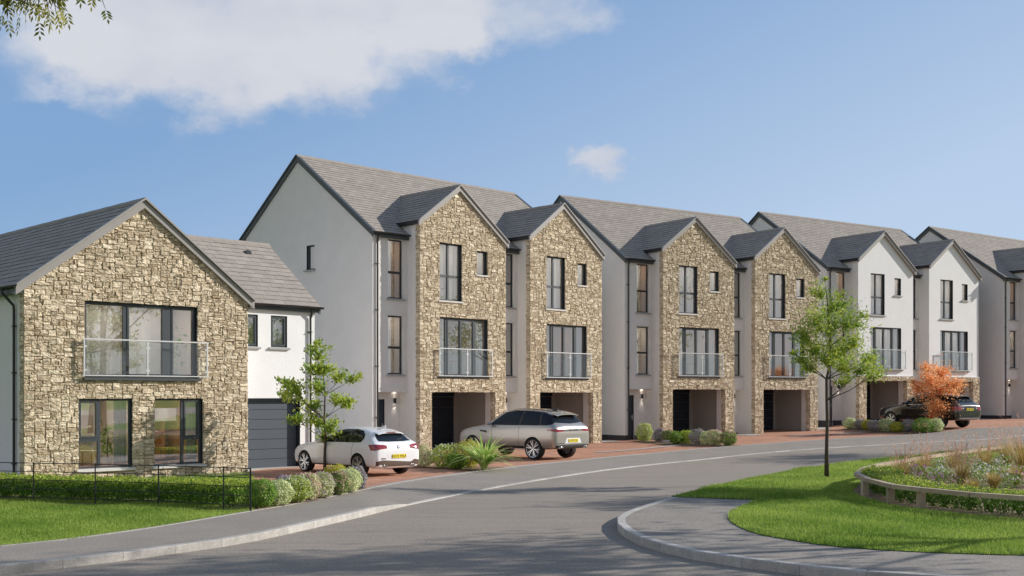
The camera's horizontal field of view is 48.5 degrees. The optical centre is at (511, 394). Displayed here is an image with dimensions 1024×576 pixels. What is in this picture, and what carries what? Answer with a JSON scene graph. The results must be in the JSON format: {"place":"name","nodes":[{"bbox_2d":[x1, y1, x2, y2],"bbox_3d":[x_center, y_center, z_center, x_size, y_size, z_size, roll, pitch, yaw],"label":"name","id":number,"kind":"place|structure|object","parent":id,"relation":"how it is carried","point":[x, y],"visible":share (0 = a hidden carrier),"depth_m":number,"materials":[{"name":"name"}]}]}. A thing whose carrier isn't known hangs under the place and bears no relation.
{"place":"outdoors","nodes":[
{"label":"outdoors","id":0,"kind":"place"},
{"bbox_2d":[0,475,246,543],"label":"lawn","id":1,"kind":"structure","parent":0,"point":[96,521],"depth_m":20.34,"materials":[{"name":"green plant"}]},
{"bbox_2d":[0,0,112,39],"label":"ash tree","id":2,"kind":"object","parent":1,"relation":"on","point":[6,3],"visible":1,"depth_m":12.01,"materials":[{"name":"green plant"}]},
{"bbox_2d":[0,462,250,510],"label":"iron fence","id":3,"kind":"object","parent":1,"relation":"on","point":[95,481],"visible":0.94,"depth_m":23.51,"materials":[{"name":"black metal"}]},
{"bbox_2d":[0,472,256,500],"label":"grass","id":4,"kind":"structure","parent":1,"relation":"on","point":[232,477],"depth_m":31.05,"materials":[{"name":"green plant"}]},
{"bbox_2d":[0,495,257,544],"bbox_3d":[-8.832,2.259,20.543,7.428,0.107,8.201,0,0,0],"label":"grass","id":5,"kind":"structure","parent":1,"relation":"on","point":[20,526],"depth_m":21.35,"materials":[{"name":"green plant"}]},
{"bbox_2d":[0,470,255,505],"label":"hedge","id":6,"kind":"object","parent":5,"relation":"on","point":[121,487],"visible":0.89,"depth_m":24.24,"materials":[{"name":"green plant"}]},
{"bbox_2d":[0,436,1023,575],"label":"road","id":7,"kind":"structure","parent":0,"point":[563,526],"depth_m":19.14,"materials":[{"name":"grey asphalt"}]},
{"bbox_2d":[0,427,1023,563],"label":"pavement","id":8,"kind":"structure","parent":0,"point":[275,517],"depth_m":26.23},
{"bbox_2d":[0,426,1023,546],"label":"edging","id":9,"kind":"object","parent":8,"relation":"on","point":[419,479],"visible":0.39,"depth_m":30.11,"materials":[{"name":"grey concrete"}]},
{"bbox_2d":[0,435,1023,573],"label":"kerb","id":10,"kind":"structure","parent":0,"point":[55,563],"depth_m":18.11,"materials":[{"name":"grey concrete"}]},
{"bbox_2d":[0,0,1023,239],"label":"sky","id":11,"kind":"structure","parent":0,"point":[907,116],"materials":[{"name":"blue"}]},
{"bbox_2d":[249,418,1023,490],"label":"driveway","id":12,"kind":"structure","parent":0,"point":[376,476],"depth_m":46.98,"materials":[{"name":"red brick"}]},
{"bbox_2d":[258,487,365,508],"bbox_3d":[-4.556,2.284,25.494,1.474,0.001,5.828,0,0,7],"label":"flower bed","id":13,"kind":"object","parent":12,"relation":"on","point":[305,500],"visible":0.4,"depth_m":24.32,"materials":[{"name":"soil"}]},
{"bbox_2d":[242,476,277,507],"bbox_3d":[-5.112,1.984,23.148,0.732,0.648,0.793,0,0,0],"label":"shrub","id":14,"kind":"object","parent":13,"relation":"on","point":[259,496],"visible":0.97,"depth_m":22.99,"materials":[{"name":"green plant"}]},
{"bbox_2d":[267,478,295,505],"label":"shrub","id":15,"kind":"object","parent":13,"relation":"on","point":[282,498],"visible":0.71,"depth_m":23.44,"materials":[{"name":"green plant"}]},
{"bbox_2d":[284,473,312,501],"bbox_3d":[-4.584,1.986,24.189,0.703,0.645,0.758,0,0,0],"label":"shrub","id":16,"kind":"object","parent":13,"relation":"on","point":[301,488],"visible":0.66,"depth_m":24.05,"materials":[{"name":"green plant"}]},
{"bbox_2d":[295,472,321,498],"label":"shrub","id":17,"kind":"object","parent":13,"relation":"on","point":[313,477],"visible":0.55,"depth_m":24.73,"materials":[{"name":"green plant"}]},
{"bbox_2d":[315,470,336,496],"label":"shrub","id":18,"kind":"object","parent":13,"relation":"on","point":[328,483],"visible":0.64,"depth_m":25.20,"materials":[{"name":"green plant"}]},
{"bbox_2d":[321,463,345,479],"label":"shrub","id":19,"kind":"object","parent":13,"relation":"on","point":[336,468],"visible":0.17,"depth_m":27.49,"materials":[{"name":"yellow plant"}]},
{"bbox_2d":[330,471,350,494],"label":"shrub","id":20,"kind":"object","parent":13,"relation":"on","point":[340,478],"visible":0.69,"depth_m":25.95,"materials":[{"name":"green plant"}]},
{"bbox_2d":[337,466,362,491],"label":"shrub","id":21,"kind":"object","parent":13,"relation":"on","point":[356,483],"visible":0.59,"depth_m":26.68,"materials":[{"name":"green plant"}]},
{"bbox_2d":[351,465,368,488],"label":"shrub","id":22,"kind":"object","parent":13,"relation":"on","point":[360,469],"visible":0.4,"depth_m":27.52,"materials":[{"name":"grey plant"}]},
{"bbox_2d":[274,337,364,470],"bbox_3d":[-5.629,0.308,33.061,2.529,3.986,1.845,0,0,-17],"label":"young tree","id":23,"kind":"object","parent":12,"relation":"on","point":[317,387],"visible":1,"depth_m":32.83,"materials":[{"name":"green plant"}]},
{"bbox_2d":[295,426,418,473],"bbox_3d":[-4.670,1.592,33.595,4.190,1.416,2.054,0,0,44],"label":"parked car","id":24,"kind":"object","parent":12,"relation":"on","point":[382,447],"visible":0.98,"depth_m":32.44,"materials":[{"name":"white paint"}]},
{"bbox_2d":[413,465,502,470],"bbox_3d":[-1.602,2.284,35.864,3.078,0.001,1.679,0,0,43],"label":"flower bed","id":25,"kind":"object","parent":12,"relation":"on","point":[476,468],"visible":0.53,"depth_m":35.67,"materials":[{"name":"soil"}]},
{"bbox_2d":[416,443,435,466],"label":"shrub","id":26,"kind":"object","parent":25,"relation":"on","point":[424,458],"visible":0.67,"depth_m":35.95,"materials":[{"name":"green plant"}]},
{"bbox_2d":[429,443,458,467],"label":"shrub","id":27,"kind":"object","parent":25,"relation":"on","point":[436,449],"visible":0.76,"depth_m":35.53,"materials":[{"name":"green plant"}]},
{"bbox_2d":[446,453,467,468],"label":"shrub","id":28,"kind":"object","parent":25,"relation":"on","point":[460,463],"visible":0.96,"depth_m":34.96,"materials":[{"name":"green plant"}]},
{"bbox_2d":[455,438,483,467],"bbox_3d":[-1.306,1.835,35.766,1.002,0.946,0.992,0,0,32],"label":"shrub","id":29,"kind":"object","parent":25,"relation":"on","point":[469,463],"visible":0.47,"depth_m":35.59,"materials":[{"name":"yellow plant"}]},
{"bbox_2d":[449,434,519,469],"bbox_3d":[-1.019,1.694,34.806,3.200,1.181,3.041,0,0,31],"label":"spiky plant","id":30,"kind":"object","parent":25,"relation":"on","point":[483,457],"visible":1,"depth_m":34.51,"materials":[{"name":"green plant"}]},
{"bbox_2d":[460,408,588,459],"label":"parked car","id":31,"kind":"object","parent":12,"relation":"on","point":[535,433],"visible":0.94,"depth_m":40.58,"materials":[{"name":"silver paint"}]},
{"bbox_2d":[638,441,736,445],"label":"flower bed","id":32,"kind":"object","parent":12,"relation":"on","point":[657,442],"visible":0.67,"depth_m":50.03,"materials":[{"name":"soil"}]},
{"bbox_2d":[634,422,652,440],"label":"shrub","id":33,"kind":"object","parent":32,"relation":"on","point":[645,435],"visible":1,"depth_m":53.05,"materials":[{"name":"green plant"}]},
{"bbox_2d":[653,427,664,441],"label":"shrub","id":34,"kind":"object","parent":32,"relation":"on","point":[657,431],"visible":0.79,"depth_m":52.46,"materials":[{"name":"grey plant"}]},
{"bbox_2d":[668,431,683,443],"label":"shrub","id":35,"kind":"object","parent":32,"relation":"on","point":[675,437],"visible":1,"depth_m":50.33,"materials":[{"name":"green plant"}]},
{"bbox_2d":[688,428,705,443],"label":"shrub","id":36,"kind":"object","parent":32,"relation":"on","point":[694,439],"visible":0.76,"depth_m":49.95,"materials":[{"name":"grey plant"}]},
{"bbox_2d":[706,429,723,444],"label":"shrub","id":37,"kind":"object","parent":32,"relation":"on","point":[711,434],"visible":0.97,"depth_m":48.80,"materials":[{"name":"green plant"}]},
{"bbox_2d":[720,430,736,445],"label":"shrub","id":38,"kind":"object","parent":32,"relation":"on","point":[732,440],"visible":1,"depth_m":48.47,"materials":[{"name":"green plant"}]},
{"bbox_2d":[846,428,942,433],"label":"flower bed","id":39,"kind":"object","parent":12,"relation":"on","point":[883,431],"visible":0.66,"depth_m":57.35,"materials":[{"name":"soil"}]},
{"bbox_2d":[841,417,855,428],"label":"shrub","id":40,"kind":"object","parent":39,"relation":"on","point":[849,424],"visible":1,"depth_m":60.43,"materials":[{"name":"green plant"}]},
{"bbox_2d":[867,419,881,431],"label":"shrub","id":41,"kind":"object","parent":39,"relation":"on","point":[871,426],"visible":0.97,"depth_m":57.95,"materials":[{"name":"grey plant"}]},
{"bbox_2d":[878,418,893,431],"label":"shrub","id":42,"kind":"object","parent":39,"relation":"on","point":[883,425],"visible":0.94,"depth_m":57.53,"materials":[{"name":"green plant"}]},
{"bbox_2d":[889,421,903,431],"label":"shrub","id":43,"kind":"object","parent":39,"relation":"on","point":[896,428],"visible":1,"depth_m":57.00,"materials":[{"name":"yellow plant"}]},
{"bbox_2d":[911,416,935,432],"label":"shrub","id":44,"kind":"object","parent":39,"relation":"on","point":[921,425],"visible":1,"depth_m":56.05,"materials":[{"name":"green plant"}]},
{"bbox_2d":[928,418,944,431],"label":"shrub","id":45,"kind":"object","parent":39,"relation":"on","point":[940,424],"visible":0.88,"depth_m":56.13,"materials":[{"name":"green plant"}]},
{"bbox_2d":[879,393,980,427],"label":"parked car","id":46,"kind":"object","parent":12,"relation":"on","point":[965,411],"visible":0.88,"depth_m":58.39,"materials":[{"name":"black paint"}]},
{"bbox_2d":[904,354,968,422],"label":"autumn tree","id":47,"kind":"object","parent":12,"relation":"on","point":[931,382],"visible":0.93,"depth_m":57.63,"materials":[{"name":"orange plant"}]},
{"bbox_2d":[625,497,1023,575],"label":"pavement","id":48,"kind":"structure","parent":0,"point":[706,524],"depth_m":16.89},
{"bbox_2d":[672,446,1023,554],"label":"lawn","id":49,"kind":"structure","parent":0,"point":[880,525],"depth_m":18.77,"materials":[{"name":"green plant"}]},
{"bbox_2d":[784,275,891,477],"bbox_3d":[8.954,-0.503,30.996,3.082,5.566,2.423,0,0,0],"label":"young tree","id":50,"kind":"object","parent":49,"relation":"on","point":[829,359],"visible":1,"depth_m":30.94,"materials":[{"name":"green plant"}]},
{"bbox_2d":[853,459,1023,518],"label":"flower bed","id":51,"kind":"object","parent":49,"relation":"on","point":[857,489],"visible":0.18,"depth_m":24.09,"materials":[{"name":"green plant"}]},
{"bbox_2d":[905,463,936,478],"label":"flowering plant","id":52,"kind":"object","parent":51,"relation":"on","point":[915,469],"visible":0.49,"depth_m":28.44,"materials":[{"name":"green plant"}]},
{"bbox_2d":[915,472,961,484],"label":"flowering plant","id":53,"kind":"object","parent":51,"relation":"on","point":[955,477],"visible":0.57,"depth_m":27.22,"materials":[{"name":"green plant"}]},
{"bbox_2d":[854,445,1023,507],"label":"timber rail","id":54,"kind":"object","parent":51,"relation":"on","point":[921,492],"visible":0.62,"depth_m":22.98,"materials":[{"name":"wood"}]},
{"bbox_2d":[921,466,956,482],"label":"flowering plant","id":55,"kind":"object","parent":51,"relation":"on","point":[940,470],"visible":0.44,"depth_m":29.07,"materials":[{"name":"green plant"}]},
{"bbox_2d":[861,464,1023,515],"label":"hedge","id":56,"kind":"object","parent":51,"relation":"on","point":[873,471],"visible":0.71,"depth_m":22.68,"materials":[{"name":"green plant"}]},
{"bbox_2d":[947,467,998,484],"bbox_3d":[11.495,2.028,28.406,1.204,0.466,1.238,0,0,0],"label":"flowering plant","id":57,"kind":"object","parent":51,"relation":"on","point":[987,470],"visible":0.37,"depth_m":28.32,"materials":[{"name":"green plant"}]},
{"bbox_2d":[963,459,1011,477],"bbox_3d":[12.888,2.016,30.988,1.392,0.523,1.374,0,0,0],"label":"flowering plant","id":58,"kind":"object","parent":51,"relation":"on","point":[981,462],"visible":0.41,"depth_m":30.93,"materials":[{"name":"green plant"}]},
{"bbox_2d":[964,463,1012,482],"bbox_3d":[12.296,2.017,29.611,1.355,0.511,1.373,0,0,0],"label":"flowering plant","id":59,"kind":"object","parent":51,"relation":"on","point":[991,466],"visible":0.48,"depth_m":29.49,"materials":[{"name":"green plant"}]},
{"bbox_2d":[974,473,1021,488],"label":"flowering plant","id":60,"kind":"object","parent":51,"relation":"on","point":[1011,482],"visible":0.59,"depth_m":27.16,"materials":[{"name":"green plant"}]},
{"bbox_2d":[999,470,1023,486],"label":"flowering plant","id":61,"kind":"object","parent":51,"relation":"on","point":[1020,474],"visible":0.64,"depth_m":27.89,"materials":[{"name":"green plant"}]},
{"bbox_2d":[882,440,917,475],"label":"ornamental grass","id":62,"kind":"object","parent":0,"point":[903,465],"depth_m":28.22,"materials":[{"name":"plant"}]},
{"bbox_2d":[902,432,945,475],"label":"ornamental grass","id":63,"kind":"object","parent":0,"point":[927,461],"depth_m":29.54,"materials":[{"name":"plant"}]},
{"bbox_2d":[928,428,975,473],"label":"ornamental grass","id":64,"kind":"object","parent":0,"point":[954,458],"depth_m":30.56,"materials":[{"name":"plant"}]},
{"bbox_2d":[942,443,982,485],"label":"ornamental grass","id":65,"kind":"object","parent":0,"point":[962,473],"depth_m":27.52,"materials":[{"name":"plant"}]},
{"bbox_2d":[967,426,1006,474],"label":"ornamental grass","id":66,"kind":"object","parent":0,"point":[986,458],"depth_m":31.91,"materials":[{"name":"plant"}]},
{"bbox_2d":[980,470,1008,489],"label":"ornamental grass","id":67,"kind":"object","parent":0,"point":[992,481],"depth_m":26.61,"materials":[{"name":"plant"}]},
{"bbox_2d":[988,417,1022,465],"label":"ornamental grass","id":68,"kind":"object","parent":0,"point":[1003,451],"depth_m":33.98,"materials":[{"name":"plant"}]},
{"bbox_2d":[994,412,1023,474],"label":"ornamental grass","id":69,"kind":"object","parent":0,"point":[1019,459],"depth_m":31.32,"materials":[{"name":"plant"}]},
{"bbox_3d":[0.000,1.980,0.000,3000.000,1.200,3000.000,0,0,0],"label":"ground","id":70,"kind":"structure","parent":0,"visible":0},
{"bbox_2d":[0,197,323,482],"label":"detached house","id":71,"kind":"structure","parent":70,"relation":"on","point":[121,288],"depth_m":31.80,"materials":[{"name":"stone"}]},
{"bbox_2d":[79,434,96,466],"bbox_3d":[-11.593,1.530,31.031,0.440,0.921,0.440,0,0,-3],"label":"chair","id":72,"kind":"object","parent":71,"relation":"in","point":[85,447],"visible":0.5,"depth_m":30.82,"materials":[{"name":"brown wood"}]},
{"bbox_2d":[100,419,112,465],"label":"house plant","id":73,"kind":"object","parent":71,"relation":"in","point":[107,460],"visible":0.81,"depth_m":31.34,"materials":[{"name":"green plant"}]},
{"bbox_2d":[76,399,136,471],"bbox_3d":[-10.950,1.082,30.646,1.660,1.945,0.244,0,0,-45],"label":"window","id":74,"kind":"structure","parent":71,"relation":"in","point":[96,438],"depth_m":30.56,"materials":[{"name":"clear glass"}]},
{"bbox_2d":[85,301,194,377],"bbox_3d":[-10.263,-1.485,31.473,3.300,2.030,0.086,0,0,-45],"label":"balcony door","id":75,"kind":"structure","parent":71,"relation":"in","point":[166,311],"depth_m":31.90,"materials":[{"name":"clear glass"}]},
{"bbox_2d":[155,421,163,457],"bbox_3d":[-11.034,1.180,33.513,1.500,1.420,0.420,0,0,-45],"label":"chair","id":76,"kind":"object","parent":71,"relation":"in","point":[160,425],"visible":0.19,"depth_m":33.87,"materials":[{"name":"brown wood"}]},
{"bbox_2d":[155,431,174,462],"bbox_3d":[-10.037,1.530,32.799,0.440,0.921,0.440,0,0,11],"label":"chair","id":77,"kind":"object","parent":71,"relation":"in","point":[158,438],"visible":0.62,"depth_m":32.85,"materials":[{"name":"brown wood"}]},
{"bbox_2d":[152,399,206,468],"bbox_3d":[-9.434,1.082,32.160,1.650,1.945,0.244,0,0,-45],"label":"window","id":78,"kind":"structure","parent":71,"relation":"in","point":[183,436],"depth_m":32.34,"materials":[{"name":"grey glass"}]},
{"bbox_2d":[173,322,189,374],"bbox_3d":[-9.711,-1.298,32.662,1.206,1.636,1.186,0,0,0],"label":"house plant","id":79,"kind":"object","parent":71,"relation":"in","point":[175,371],"visible":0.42,"depth_m":32.71,"materials":[{"name":"green plant"}]},
{"bbox_2d":[247,314,260,348],"bbox_3d":[-8.099,-1.948,35.050,0.760,1.065,0.180,0,0,-45],"label":"window","id":80,"kind":"structure","parent":71,"relation":"in","point":[254,317],"depth_m":35.22,"materials":[{"name":"grey glass"}]},
{"bbox_2d":[247,398,295,467],"bbox_3d":[-7.773,1.215,35.625,2.440,2.210,0.115,0,0,-45],"label":"garage door","id":81,"kind":"structure","parent":71,"relation":"in","point":[271,442],"depth_m":35.80,"materials":[{"name":"grey metal"}]},
{"bbox_2d":[269,316,290,349],"bbox_3d":[-7.344,-1.948,35.801,0.180,1.065,0.760,0,0,45],"label":"window","id":82,"kind":"structure","parent":71,"relation":"in","point":[273,346],"depth_m":35.82,"materials":[{"name":"grey glass"}]},
{"bbox_2d":[239,154,605,449],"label":"townhouse pair","id":83,"kind":"object","parent":70,"relation":"on","point":[403,278],"visible":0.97,"depth_m":47.45,"materials":[{"name":"stone"}]},
{"bbox_2d":[378,399,383,426],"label":"front door","id":84,"kind":"structure","parent":83,"relation":"in","point":[380,402],"depth_m":45.21,"materials":[{"name":"metal"}]},
{"bbox_2d":[386,239,405,300],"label":"window","id":85,"kind":"structure","parent":83,"relation":"in","point":[400,245],"depth_m":45.42,"materials":[{"name":"grey glass"}]},
{"bbox_2d":[386,314,405,375],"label":"window","id":86,"kind":"structure","parent":83,"relation":"in","point":[398,316],"depth_m":45.42,"materials":[{"name":"grey glass"}]},
{"bbox_2d":[432,392,453,449],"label":"garage door","id":87,"kind":"structure","parent":83,"relation":"in","point":[442,402],"depth_m":49.25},
{"bbox_2d":[438,243,463,303],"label":"window","id":88,"kind":"structure","parent":83,"relation":"in","point":[447,275],"depth_m":46.22,"materials":[{"name":"grey glass"}]},
{"bbox_2d":[439,317,485,376],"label":"balcony door","id":89,"kind":"structure","parent":83,"relation":"in","point":[473,321],"depth_m":46.71,"materials":[{"name":"grey glass"}]},
{"bbox_2d":[540,393,551,408],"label":"garage door","id":90,"kind":"structure","parent":83,"relation":"in","point":[545,402],"depth_m":53.86,"materials":[{"name":"black metal"}]},
{"bbox_2d":[545,256,566,310],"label":"window","id":91,"kind":"structure","parent":83,"relation":"in","point":[551,286],"depth_m":50.65,"materials":[{"name":"grey glass"}]},
{"bbox_2d":[546,324,584,377],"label":"balcony door","id":92,"kind":"structure","parent":83,"relation":"in","point":[551,326],"depth_m":51.14,"materials":[{"name":"grey glass"}]},
{"bbox_2d":[553,195,820,440],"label":"townhouse pair","id":93,"kind":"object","parent":70,"relation":"on","point":[717,300],"visible":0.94,"depth_m":57.08,"materials":[{"name":"beige stone"}]},
{"bbox_2d":[629,395,632,439],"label":"front door","id":94,"kind":"structure","parent":93,"relation":"in","point":[630,396],"depth_m":55.20,"materials":[{"name":"metal"}]},
{"bbox_2d":[636,264,650,313],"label":"window","id":95,"kind":"structure","parent":93,"relation":"in","point":[638,312],"depth_m":55.27,"materials":[{"name":"grey glass"}]},
{"bbox_2d":[636,325,650,375],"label":"window","id":96,"kind":"structure","parent":93,"relation":"in","point":[638,374],"depth_m":55.27,"materials":[{"name":"grey glass"}]},
{"bbox_2d":[673,390,689,432],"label":"garage door","id":97,"kind":"structure","parent":93,"relation":"in","point":[680,397],"depth_m":58.77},
{"bbox_2d":[678,266,698,315],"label":"window","id":98,"kind":"structure","parent":93,"relation":"in","point":[681,313],"depth_m":55.71,"materials":[{"name":"grey glass"}]},
{"bbox_2d":[679,327,716,376],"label":"balcony door","id":99,"kind":"structure","parent":93,"relation":"in","point":[683,329],"depth_m":56.10,"materials":[{"name":"grey glass"}]},
{"bbox_2d":[734,272,742,318],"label":"window","id":100,"kind":"structure","parent":93,"relation":"in","point":[738,297],"depth_m":58.80,"materials":[{"name":"grey glass"}]},
{"bbox_2d":[734,330,742,376],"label":"window","id":101,"kind":"structure","parent":93,"relation":"in","point":[738,331],"depth_m":58.80,"materials":[{"name":"grey metal"}]},
{"bbox_2d":[764,390,773,429],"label":"garage door","id":102,"kind":"structure","parent":93,"relation":"in","point":[768,398],"depth_m":62.46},
{"bbox_2d":[768,273,786,319],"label":"window","id":103,"kind":"structure","parent":93,"relation":"in","point":[773,318],"depth_m":59.23,"materials":[{"name":"grey metal"}]},
{"bbox_2d":[769,331,802,377],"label":"balcony door","id":104,"kind":"structure","parent":93,"relation":"in","point":[773,333],"depth_m":59.61,"materials":[{"name":"grey glass"}]},
{"bbox_2d":[617,497,965,575],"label":"kerb","id":105,"kind":"structure","parent":70,"relation":"on","point":[626,531],"depth_m":15.93,"materials":[{"name":"grey concrete"}]},
{"bbox_2d":[748,211,982,426],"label":"townhouse pair","id":106,"kind":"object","parent":70,"relation":"on","point":[919,300],"visible":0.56,"depth_m":66.08,"materials":[{"name":"paint"}]},
{"bbox_2d":[867,381,870,419],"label":"garage door","id":107,"kind":"structure","parent":106,"relation":"in","point":[868,386],"depth_m":67.45,"materials":[{"name":"black metal"}]},
{"bbox_2d":[870,273,886,316],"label":"window","id":108,"kind":"structure","parent":106,"relation":"in","point":[874,296],"depth_m":64.14,"materials":[{"name":"grey metal"}]},
{"bbox_2d":[873,327,899,369],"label":"balcony door","id":109,"kind":"structure","parent":106,"relation":"in","point":[874,329],"depth_m":64.82,"materials":[{"name":"grey glass"}]},
{"bbox_2d":[940,280,954,320],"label":"window","id":110,"kind":"structure","parent":106,"relation":"in","point":[943,301],"depth_m":67.63,"materials":[{"name":"grey metal"}]},
{"bbox_2d":[940,330,965,370],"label":"balcony door","id":111,"kind":"structure","parent":106,"relation":"in","point":[943,332],"depth_m":68.03,"materials":[{"name":"grey glass"}]},
{"bbox_2d":[915,226,1023,418],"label":"townhouse pair","id":112,"kind":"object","parent":70,"relation":"on","point":[997,262],"visible":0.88,"depth_m":70.75,"materials":[{"name":"white paint"}]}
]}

